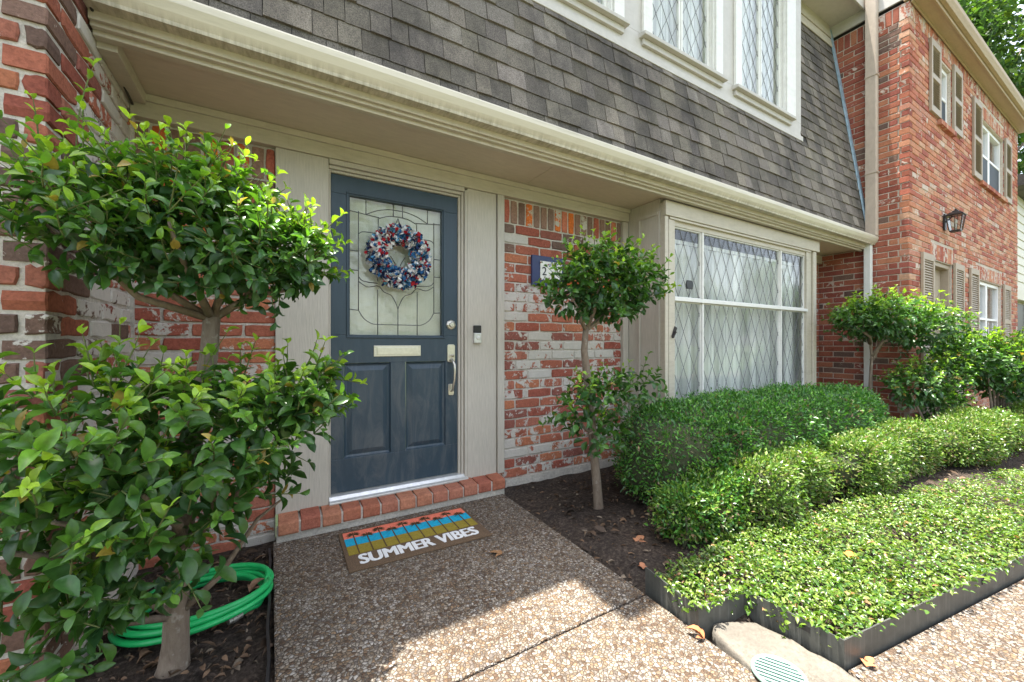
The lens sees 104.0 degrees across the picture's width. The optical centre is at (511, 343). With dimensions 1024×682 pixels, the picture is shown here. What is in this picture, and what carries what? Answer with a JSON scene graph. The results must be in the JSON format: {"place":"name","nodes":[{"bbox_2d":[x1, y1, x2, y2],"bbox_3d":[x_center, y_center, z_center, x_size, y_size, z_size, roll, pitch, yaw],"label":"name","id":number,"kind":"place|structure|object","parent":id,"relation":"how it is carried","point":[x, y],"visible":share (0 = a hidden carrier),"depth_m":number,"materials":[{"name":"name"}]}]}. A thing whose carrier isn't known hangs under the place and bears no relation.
{"place":"outdoors","nodes":[
{"label":"outdoors","id":0,"kind":"place"},
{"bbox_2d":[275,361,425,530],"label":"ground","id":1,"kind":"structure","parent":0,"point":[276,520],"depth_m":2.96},
{"bbox_2d":[0,0,137,681],"bbox_3d":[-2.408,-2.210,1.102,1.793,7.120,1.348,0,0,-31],"label":"townhouse","id":2,"kind":"structure","parent":1,"relation":"on","point":[46,46],"depth_m":1.33,"materials":[{"name":"brick"}]},
{"bbox_2d":[89,7,133,104],"bbox_3d":[-1.756,-1.344,1.742,0.022,0.258,0.695,0,0,-31],"label":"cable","id":3,"kind":"object","parent":2,"relation":"attached to","point":[126,91],"visible":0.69,"depth_m":1.97,"materials":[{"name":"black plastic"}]},
{"bbox_2d":[957,0,1023,173],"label":"tree","id":4,"kind":"object","parent":1,"relation":"on","point":[991,22],"visible":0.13,"depth_m":18.08,"materials":[{"name":"green plant"}]},
{"bbox_2d":[273,494,643,681],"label":"front walk","id":5,"kind":"structure","parent":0,"point":[460,612],"depth_m":1.78,"materials":[{"name":"grey concrete"}]},
{"bbox_2d":[338,507,491,573],"bbox_3d":[-0.579,1.139,2.390,0.806,0.022,0.473,0,0,-31],"label":"doormat","id":6,"kind":"object","parent":5,"relation":"on","point":[374,546],"visible":1,"depth_m":2.34,"materials":[{"name":"multicoloured fabric"}]},
{"bbox_2d":[489,550,501,556],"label":"fallen leaf","id":7,"kind":"object","parent":5,"relation":"on","point":[498,552],"visible":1,"depth_m":2.19,"materials":[{"name":"brown plant"}]},
{"bbox_2d":[75,399,1023,681],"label":"soil","id":8,"kind":"structure","parent":0,"point":[587,517],"depth_m":2.25,"materials":[{"name":"brown soil"}]},
{"bbox_2d":[0,57,367,681],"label":"topiary shrub","id":9,"kind":"object","parent":8,"relation":"on","point":[137,232],"visible":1,"depth_m":1.18,"materials":[{"name":"green plant"}]},
{"bbox_2d":[107,562,273,647],"bbox_3d":[-1.369,1.128,1.749,0.565,0.096,0.448,0,0,-31],"label":"garden hose","id":10,"kind":"object","parent":8,"relation":"on","point":[145,635],"visible":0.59,"depth_m":1.66,"materials":[{"name":"green rubber"}]},
{"bbox_2d":[247,578,264,592],"bbox_3d":[-1.163,1.099,1.820,0.068,0.036,0.064,0,0,-31],"label":"fallen leaf","id":11,"kind":"object","parent":10,"relation":"on","point":[253,583],"visible":0.98,"depth_m":1.81,"materials":[{"name":"brown plant"}]},
{"bbox_2d":[265,548,271,681],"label":"garden edging","id":12,"kind":"object","parent":8,"relation":"on","point":[268,668],"visible":0.66,"depth_m":1.58,"materials":[{"name":"black plastic"}]},
{"bbox_2d":[83,0,878,569],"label":"townhouse","id":13,"kind":"structure","parent":8,"relation":"on","point":[487,148],"depth_m":2.98,"materials":[{"name":"brick"}]},
{"bbox_2d":[331,173,456,493],"bbox_3d":[-0.796,-0.062,2.807,0.875,2.067,0.169,0,0,-31],"label":"door","id":14,"kind":"structure","parent":13,"relation":"in","point":[403,426],"depth_m":2.79,"materials":[{"name":"blue paint"}]},
{"bbox_2d":[364,222,431,290],"bbox_3d":[-0.766,-0.601,2.732,0.458,0.485,0.137,0,0,-31],"label":"wreath","id":15,"kind":"object","parent":14,"relation":"hanging from","point":[381,242],"visible":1,"depth_m":2.71,"materials":[{"name":"fabric"}]},
{"bbox_2d":[473,325,480,342],"bbox_3d":[-0.263,-0.068,3.038,0.060,0.135,0.031,0,0,-31],"label":"doorbell","id":16,"kind":"object","parent":13,"relation":"attached to","point":[476,333],"visible":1,"depth_m":3.03,"materials":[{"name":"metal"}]},
{"bbox_2d":[473,325,480,332],"bbox_3d":[-0.264,-0.107,3.040,0.060,0.055,0.026,0,0,-31],"label":"camera window","id":17,"kind":"structure","parent":16,"relation":"in","point":[476,328],"depth_m":3.03,"materials":[{"name":"black plastic"}]},
{"bbox_2d":[531,255,563,287],"bbox_3d":[0.308,-0.608,3.394,0.334,0.252,0.036,0,0,-31],"label":"number plaque","id":18,"kind":"object","parent":13,"relation":"attached to","point":[540,270],"visible":0.73,"depth_m":3.35,"materials":[{"name":"blue paint"}]},
{"bbox_2d":[559,0,629,34],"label":"window","id":19,"kind":"structure","parent":13,"relation":"in","point":[611,13],"depth_m":3.15,"materials":[{"name":"white paint"}]},
{"bbox_2d":[639,0,727,87],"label":"window","id":20,"kind":"structure","parent":13,"relation":"in","point":[671,29],"depth_m":3.78,"materials":[{"name":"white glass"}]},
{"bbox_2d":[628,199,819,418],"bbox_3d":[2.443,-0.055,4.444,2.859,2.470,0.537,0,0,-31],"label":"bay window","id":21,"kind":"structure","parent":13,"relation":"in","point":[742,314],"depth_m":4.14,"materials":[{"name":"beige paint"}]},
{"bbox_2d":[732,0,796,125],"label":"window","id":22,"kind":"structure","parent":13,"relation":"in","point":[754,30],"depth_m":4.52,"materials":[{"name":"white glass"}]},
{"bbox_2d":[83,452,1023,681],"bbox_3d":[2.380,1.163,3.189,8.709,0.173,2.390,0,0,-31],"label":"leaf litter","id":23,"kind":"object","parent":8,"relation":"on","point":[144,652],"visible":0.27,"depth_m":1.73,"materials":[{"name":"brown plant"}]},
{"bbox_2d":[533,222,681,509],"bbox_3d":[0.701,0.216,2.781,1.246,2.015,0.689,0,0,-31],"label":"topiary shrub","id":24,"kind":"object","parent":8,"relation":"on","point":[597,300],"visible":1,"depth_m":2.67,"materials":[{"name":"green plant"}]},
{"bbox_2d":[633,535,645,541],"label":"fallen leaf","id":25,"kind":"object","parent":8,"relation":"on","point":[638,537],"visible":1,"depth_m":2.35,"materials":[{"name":"brown plant"}]},
{"bbox_2d":[638,562,646,568],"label":"fallen leaf","id":26,"kind":"object","parent":8,"relation":"on","point":[642,565],"visible":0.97,"depth_m":2.07,"materials":[{"name":"brown plant"}]},
{"bbox_2d":[644,455,763,549],"bbox_3d":[1.155,0.953,2.424,0.765,0.510,0.464,0,0,-31],"label":"boxwood","id":27,"kind":"object","parent":8,"relation":"on","point":[705,508],"visible":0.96,"depth_m":2.31,"materials":[{"name":"green plant"}]},
{"bbox_2d":[608,380,891,511],"bbox_3d":[2.287,0.794,3.533,3.463,0.906,1.053,0,0,-31],"label":"hedge","id":28,"kind":"object","parent":8,"relation":"on","point":[676,435],"visible":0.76,"depth_m":2.86,"materials":[{"name":"green plant"}]},
{"bbox_2d":[713,436,840,533],"bbox_3d":[1.800,0.938,2.743,1.272,0.575,0.602,0,0,-31],"label":"boxwood","id":29,"kind":"object","parent":8,"relation":"on","point":[796,479],"visible":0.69,"depth_m":2.51,"materials":[{"name":"green plant"}]},
{"bbox_2d":[712,622,861,681],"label":"concrete pad","id":30,"kind":"object","parent":8,"relation":"on","point":[743,643],"visible":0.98,"depth_m":1.49,"materials":[{"name":"beige concrete"}]},
{"bbox_2d":[750,654,808,681],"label":"drain cover","id":31,"kind":"object","parent":30,"relation":"on","point":[768,668],"visible":1,"depth_m":1.39,"materials":[{"name":"white plastic"}]},
{"bbox_2d":[645,555,1023,672],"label":"garden edging","id":32,"kind":"object","parent":8,"relation":"on","point":[847,654],"visible":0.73,"depth_m":1.62,"materials":[{"name":"metal"}]},
{"bbox_2d":[654,466,1023,646],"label":"ground cover","id":33,"kind":"object","parent":8,"relation":"on","point":[872,598],"visible":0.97,"depth_m":2.01,"materials":[{"name":"green plant"}]},
{"bbox_2d":[843,551,854,556],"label":"fallen leaf","id":34,"kind":"object","parent":33,"relation":"on","point":[848,553],"visible":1,"depth_m":2.00,"materials":[{"name":"yellow plant"}]},
{"bbox_2d":[815,415,951,500],"bbox_3d":[3.135,0.944,3.424,2.107,0.574,0.617,0,0,-31],"label":"boxwood","id":35,"kind":"object","parent":8,"relation":"on","point":[890,454],"visible":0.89,"depth_m":3.04,"materials":[{"name":"green plant"}]},
{"bbox_2d":[821,284,988,392],"bbox_3d":[4.485,0.236,4.716,1.897,1.931,1.031,0,0,-10],"label":"topiary shrub","id":36,"kind":"object","parent":8,"relation":"on","point":[859,324],"visible":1,"depth_m":4.53,"materials":[{"name":"green plant"}]},
{"bbox_2d":[819,0,1023,422],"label":"townhouse","id":37,"kind":"structure","parent":8,"relation":"on","point":[934,100],"depth_m":5.63,"materials":[{"name":"red brick"}]},
{"bbox_2d":[935,262,949,409],"bbox_3d":[6.187,-0.009,5.872,0.944,2.317,0.130,0,0,-31],"label":"door","id":38,"kind":"structure","parent":37,"relation":"in","point":[942,272],"depth_m":6.05,"materials":[{"name":"beige paint"}]},
{"bbox_2d":[942,69,946,122],"bbox_3d":[6.292,-3.625,5.911,0.602,0.882,0.060,0,0,-31],"label":"window","id":39,"kind":"structure","parent":37,"relation":"in","point":[944,76],"depth_m":6.02,"materials":[{"name":"white plastic"}]},
{"bbox_2d":[943,209,966,232],"bbox_3d":[6.328,-1.758,5.723,0.182,0.332,0.210,0,0,-31],"label":"wall lantern","id":40,"kind":"object","parent":37,"relation":"attached to","point":[954,213],"depth_m":5.71,"materials":[{"name":"brown metal"}]},
{"bbox_2d":[980,281,997,343],"bbox_3d":[8.543,-0.430,7.242,1.752,1.312,0.060,0,0,-31],"label":"window","id":41,"kind":"structure","parent":37,"relation":"in","point":[984,286],"depth_m":7.23,"materials":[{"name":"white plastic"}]},
{"bbox_2d":[983,125,999,192],"bbox_3d":[8.685,-3.335,7.326,1.722,1.102,0.060,0,0,-31],"label":"window","id":42,"kind":"structure","parent":37,"relation":"in","point":[991,172],"depth_m":7.41,"materials":[{"name":"white plastic"}]},
{"bbox_2d":[874,350,983,421],"bbox_3d":[4.707,0.643,4.566,1.596,1.139,0.818,0,0,-31],"label":"shrub","id":43,"kind":"object","parent":8,"relation":"on","point":[944,395],"visible":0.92,"depth_m":4.46,"materials":[{"name":"green plant"}]},
{"bbox_2d":[921,322,1023,409],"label":"shrub","id":44,"kind":"object","parent":8,"relation":"on","point":[1002,376],"visible":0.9,"depth_m":4.70,"materials":[{"name":"green plant"}]},
{"bbox_2d":[925,403,1023,470],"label":"boxwood","id":45,"kind":"object","parent":8,"relation":"on","point":[992,435],"visible":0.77,"depth_m":3.75,"materials":[{"name":"green plant"}]},
{"bbox_2d":[1002,400,1023,423],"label":"boxwood","id":46,"kind":"object","parent":8,"relation":"on","point":[1018,407],"visible":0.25,"depth_m":4.66,"materials":[{"name":"green plant"}]},
{"bbox_2d":[1017,174,1023,335],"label":"house siding","id":47,"kind":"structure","parent":8,"relation":"on","point":[1020,251],"depth_m":9.08,"materials":[{"name":"wood"}]},
{"bbox_2d":[1017,303,1023,335],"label":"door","id":48,"kind":"structure","parent":47,"relation":"in","point":[1020,307],"depth_m":9.45,"materials":[{"name":"white metal"}]},
{"bbox_2d":[461,579,1023,681],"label":"sidewalk","id":49,"kind":"structure","parent":0,"point":[645,639],"depth_m":1.48,"materials":[{"name":"beige concrete"}]},
{"bbox_2d":[686,625,704,638],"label":"fallen leaf","id":50,"kind":"object","parent":49,"relation":"on","point":[696,628],"visible":1,"depth_m":1.57,"materials":[{"name":"yellow plant"}]},
{"bbox_2d":[860,656,876,666],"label":"fallen leaf","id":51,"kind":"object","parent":49,"relation":"on","point":[867,660],"visible":1,"depth_m":1.43,"materials":[{"name":"yellow plant"}]},
{"bbox_2d":[972,0,1023,171],"label":"sky","id":52,"kind":"structure","parent":0,"point":[1019,6],"materials":[{"name":"white"}]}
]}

